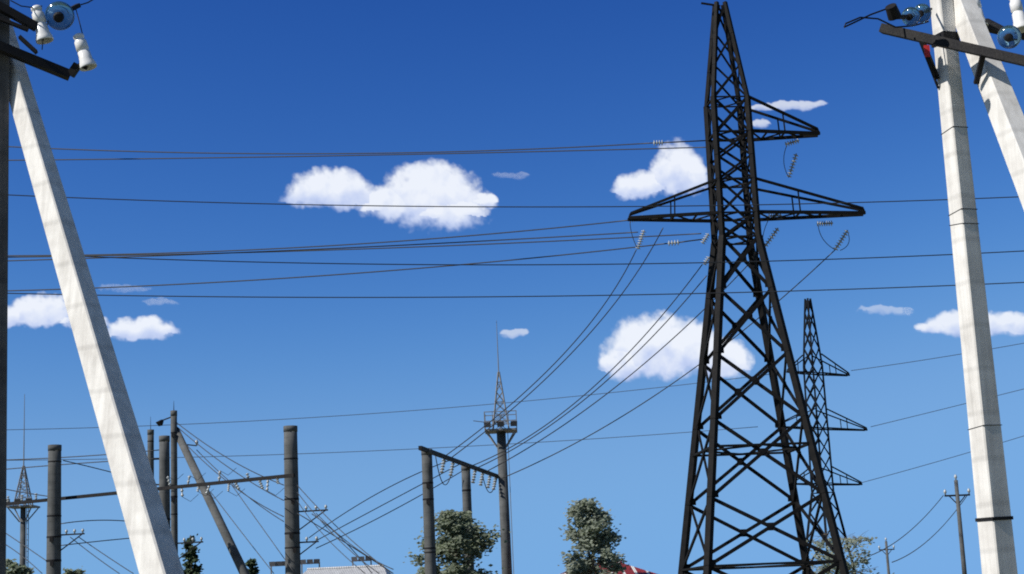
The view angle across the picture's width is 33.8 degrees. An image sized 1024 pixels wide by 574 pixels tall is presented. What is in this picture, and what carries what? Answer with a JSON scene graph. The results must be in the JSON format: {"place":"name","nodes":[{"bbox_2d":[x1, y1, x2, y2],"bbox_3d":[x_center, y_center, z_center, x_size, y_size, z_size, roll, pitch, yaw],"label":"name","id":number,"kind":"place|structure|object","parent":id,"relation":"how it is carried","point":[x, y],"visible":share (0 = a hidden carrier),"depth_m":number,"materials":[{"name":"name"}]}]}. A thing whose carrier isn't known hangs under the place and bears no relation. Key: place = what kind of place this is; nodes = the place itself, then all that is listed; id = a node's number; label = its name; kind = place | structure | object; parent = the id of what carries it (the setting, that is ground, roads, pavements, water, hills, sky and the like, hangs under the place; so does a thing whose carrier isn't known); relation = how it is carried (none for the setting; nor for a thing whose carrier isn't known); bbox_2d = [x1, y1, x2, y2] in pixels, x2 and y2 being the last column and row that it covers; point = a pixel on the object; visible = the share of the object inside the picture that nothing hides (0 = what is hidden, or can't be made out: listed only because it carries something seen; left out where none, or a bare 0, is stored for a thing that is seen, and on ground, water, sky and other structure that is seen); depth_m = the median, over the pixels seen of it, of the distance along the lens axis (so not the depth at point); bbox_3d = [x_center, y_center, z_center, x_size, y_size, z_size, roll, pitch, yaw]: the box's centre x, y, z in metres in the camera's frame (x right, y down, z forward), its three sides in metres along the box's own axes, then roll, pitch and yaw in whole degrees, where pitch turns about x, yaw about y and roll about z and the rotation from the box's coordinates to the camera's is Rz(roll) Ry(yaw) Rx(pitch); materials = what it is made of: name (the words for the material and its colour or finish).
{"place":"outdoors","nodes":[
{"label":"outdoors","id":0,"kind":"place"},
{"bbox_2d":[8,295,178,340],"bbox_3d":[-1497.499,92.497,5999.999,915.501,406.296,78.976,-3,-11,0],"label":"cloud","id":1,"kind":"structure","parent":0,"point":[35,311],"depth_m":6000.00,"materials":[{"name":"white"}]},
{"bbox_2d":[6,406,327,558],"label":"crossarm","id":2,"kind":"object","parent":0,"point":[159,423],"visible":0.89,"depth_m":81.77,"materials":[{"name":"black metal"}]},
{"bbox_2d":[7,440,326,541],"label":"insulators","id":3,"kind":"object","parent":2,"relation":"attached to","point":[228,488],"visible":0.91,"depth_m":80.13,"materials":[{"name":"grey ceramic"}]},
{"bbox_2d":[284,160,497,228],"bbox_3d":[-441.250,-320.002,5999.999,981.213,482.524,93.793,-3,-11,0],"label":"cloud","id":4,"kind":"structure","parent":0,"point":[435,183],"depth_m":6000.00,"materials":[{"name":"white"}]},
{"bbox_2d":[502,330,527,336],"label":"cloud","id":5,"kind":"structure","parent":0,"point":[513,333],"depth_m":6000.00,"materials":[{"name":"white"}]},
{"bbox_2d":[6,0,1023,573],"label":"sky","id":6,"kind":"structure","parent":0,"point":[211,76],"materials":[{"name":"blue"}]},
{"bbox_2d":[613,142,707,198],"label":"cloud","id":7,"kind":"structure","parent":0,"point":[674,171],"depth_m":6000.00,"materials":[{"name":"white"}]},
{"bbox_2d":[599,312,753,380],"bbox_3d":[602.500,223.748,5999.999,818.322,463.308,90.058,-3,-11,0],"label":"cloud","id":8,"kind":"structure","parent":0,"point":[679,353],"depth_m":6000.00,"materials":[{"name":"white"}]},
{"bbox_2d":[751,100,825,126],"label":"cloud","id":9,"kind":"structure","parent":0,"point":[801,105],"depth_m":6000.00,"materials":[{"name":"white"}]},
{"bbox_2d":[915,311,1023,335],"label":"cloud","id":10,"kind":"structure","parent":0,"point":[1004,322],"depth_m":6000.00,"materials":[{"name":"white"}]},
{"label":"ground","id":11,"kind":"structure","parent":0,"visible":0},
{"bbox_2d":[6,558,34,573],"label":"tree","id":12,"kind":"object","parent":11,"relation":"on","point":[12,567],"visible":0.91,"depth_m":99.63,"materials":[{"name":"green plant"}]},
{"bbox_2d":[6,394,39,565],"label":"mast","id":13,"kind":"object","parent":11,"relation":"on","point":[23,517],"visible":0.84,"depth_m":104.74,"materials":[{"name":"metal"}]},
{"bbox_2d":[46,444,61,573],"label":"column","id":14,"kind":"structure","parent":11,"relation":"on","point":[53,549],"depth_m":83.15,"materials":[{"name":"concrete"}]},
{"bbox_2d":[46,461,61,565],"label":"pole bands","id":15,"kind":"object","parent":14,"relation":"attached to","point":[51,561],"depth_m":82.70,"materials":[{"name":"black metal"}]},
{"bbox_2d":[63,566,85,573],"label":"tree","id":16,"kind":"object","parent":11,"relation":"on","point":[71,571],"visible":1,"depth_m":99.68,"materials":[{"name":"green plant"}]},
{"bbox_2d":[0,0,183,573],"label":"pole","id":17,"kind":"object","parent":11,"relation":"on","point":[150,534],"visible":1,"depth_m":14.53,"materials":[{"name":"concrete"}]},
{"bbox_2d":[147,429,153,475],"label":"utility pole","id":18,"kind":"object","parent":11,"relation":"on","point":[150,440],"depth_m":91.70,"materials":[{"name":"concrete"}]},
{"bbox_2d":[159,435,169,526],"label":"column","id":19,"kind":"structure","parent":11,"relation":"on","point":[164,456],"depth_m":83.36,"materials":[{"name":"concrete"}]},
{"bbox_2d":[170,410,177,552],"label":"thin pole","id":20,"kind":"object","parent":11,"relation":"on","point":[174,505],"visible":0.77,"depth_m":87.19,"materials":[{"name":"concrete"}]},
{"bbox_2d":[180,534,203,573],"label":"conifer tree","id":21,"kind":"object","parent":11,"relation":"on","point":[191,556],"visible":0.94,"depth_m":99.32,"materials":[{"name":"green plant"}]},
{"bbox_2d":[176,427,249,573],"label":"diagonal brace pole","id":22,"kind":"object","parent":11,"relation":"on","point":[233,550],"visible":1,"depth_m":85.54,"materials":[{"name":"concrete"}]},
{"bbox_2d":[245,558,259,573],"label":"conifer tree","id":23,"kind":"object","parent":11,"relation":"on","point":[251,563],"visible":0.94,"depth_m":99.75,"materials":[{"name":"green plant"}]},
{"bbox_2d":[269,561,284,573],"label":"flood rack","id":24,"kind":"object","parent":11,"relation":"on","point":[278,563],"visible":0.8,"depth_m":104.66,"materials":[{"name":"metal"}]},
{"bbox_2d":[283,425,300,573],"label":"column","id":25,"kind":"structure","parent":11,"relation":"on","point":[292,521],"depth_m":81.96,"materials":[{"name":"concrete"}]},
{"bbox_2d":[284,458,300,551],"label":"pole bands","id":26,"kind":"object","parent":25,"relation":"attached to","point":[292,533],"depth_m":81.70,"materials":[{"name":"black metal"}]},
{"bbox_2d":[301,559,319,573],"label":"flood rack","id":27,"kind":"object","parent":11,"relation":"on","point":[310,561],"visible":0.98,"depth_m":104.67,"materials":[{"name":"metal"}]},
{"bbox_2d":[303,565,390,573],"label":"roof","id":28,"kind":"structure","parent":11,"relation":"on","point":[346,570],"depth_m":99.63,"materials":[{"name":"paint"}]},
{"bbox_2d":[351,556,371,565],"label":"flood rack","id":29,"kind":"object","parent":11,"relation":"on","point":[353,559],"visible":0.73,"depth_m":104.67,"materials":[{"name":"metal"}]},
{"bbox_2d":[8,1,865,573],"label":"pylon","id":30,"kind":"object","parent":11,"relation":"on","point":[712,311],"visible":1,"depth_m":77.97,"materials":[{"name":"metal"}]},
{"bbox_2d":[6,423,966,573],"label":"power lines","id":31,"kind":"object","parent":30,"relation":"attached to","point":[350,545],"visible":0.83,"depth_m":84.50,"materials":[{"name":"metal"}]},
{"bbox_2d":[403,509,510,573],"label":"tree","id":32,"kind":"object","parent":11,"relation":"on","point":[452,524],"visible":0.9,"depth_m":88.32,"materials":[{"name":"green plant"}]},
{"bbox_2d":[418,446,497,573],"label":"frame","id":33,"kind":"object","parent":11,"relation":"on","point":[428,519],"visible":0.98,"depth_m":82.34,"materials":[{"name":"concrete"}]},
{"bbox_2d":[461,466,473,571],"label":"portal column","id":34,"kind":"structure","parent":11,"relation":"on","point":[466,491],"depth_m":92.31,"materials":[{"name":"concrete"}]},
{"bbox_2d":[473,320,516,573],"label":"mast","id":35,"kind":"object","parent":11,"relation":"on","point":[501,445],"visible":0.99,"depth_m":99.15,"materials":[{"name":"metal"}]},
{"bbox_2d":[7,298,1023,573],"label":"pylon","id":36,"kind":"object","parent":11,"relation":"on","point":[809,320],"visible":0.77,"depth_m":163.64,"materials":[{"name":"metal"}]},
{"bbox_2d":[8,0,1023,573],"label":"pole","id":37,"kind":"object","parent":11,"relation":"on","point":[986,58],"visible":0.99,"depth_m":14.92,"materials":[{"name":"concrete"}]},
{"bbox_2d":[557,497,630,573],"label":"silver tree","id":38,"kind":"object","parent":11,"relation":"on","point":[593,534],"visible":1,"depth_m":95.26,"materials":[{"name":"green plant"}]},
{"bbox_2d":[561,561,655,573],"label":"red house","id":39,"kind":"structure","parent":11,"relation":"on","point":[633,570],"depth_m":98.81,"materials":[{"name":"paint"}]},
{"bbox_2d":[802,528,893,573],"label":"sparse tree","id":40,"kind":"object","parent":11,"relation":"on","point":[853,541],"visible":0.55,"depth_m":124.35,"materials":[{"name":"green plant"}]},
{"bbox_2d":[878,538,894,573],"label":"utility pole","id":41,"kind":"object","parent":11,"relation":"on","point":[887,559],"visible":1,"depth_m":139.75,"materials":[{"name":"concrete"}]},
{"bbox_2d":[943,474,969,573],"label":"utility pole","id":42,"kind":"object","parent":11,"relation":"on","point":[961,538],"visible":1,"depth_m":89.53,"materials":[{"name":"concrete"}]}
]}

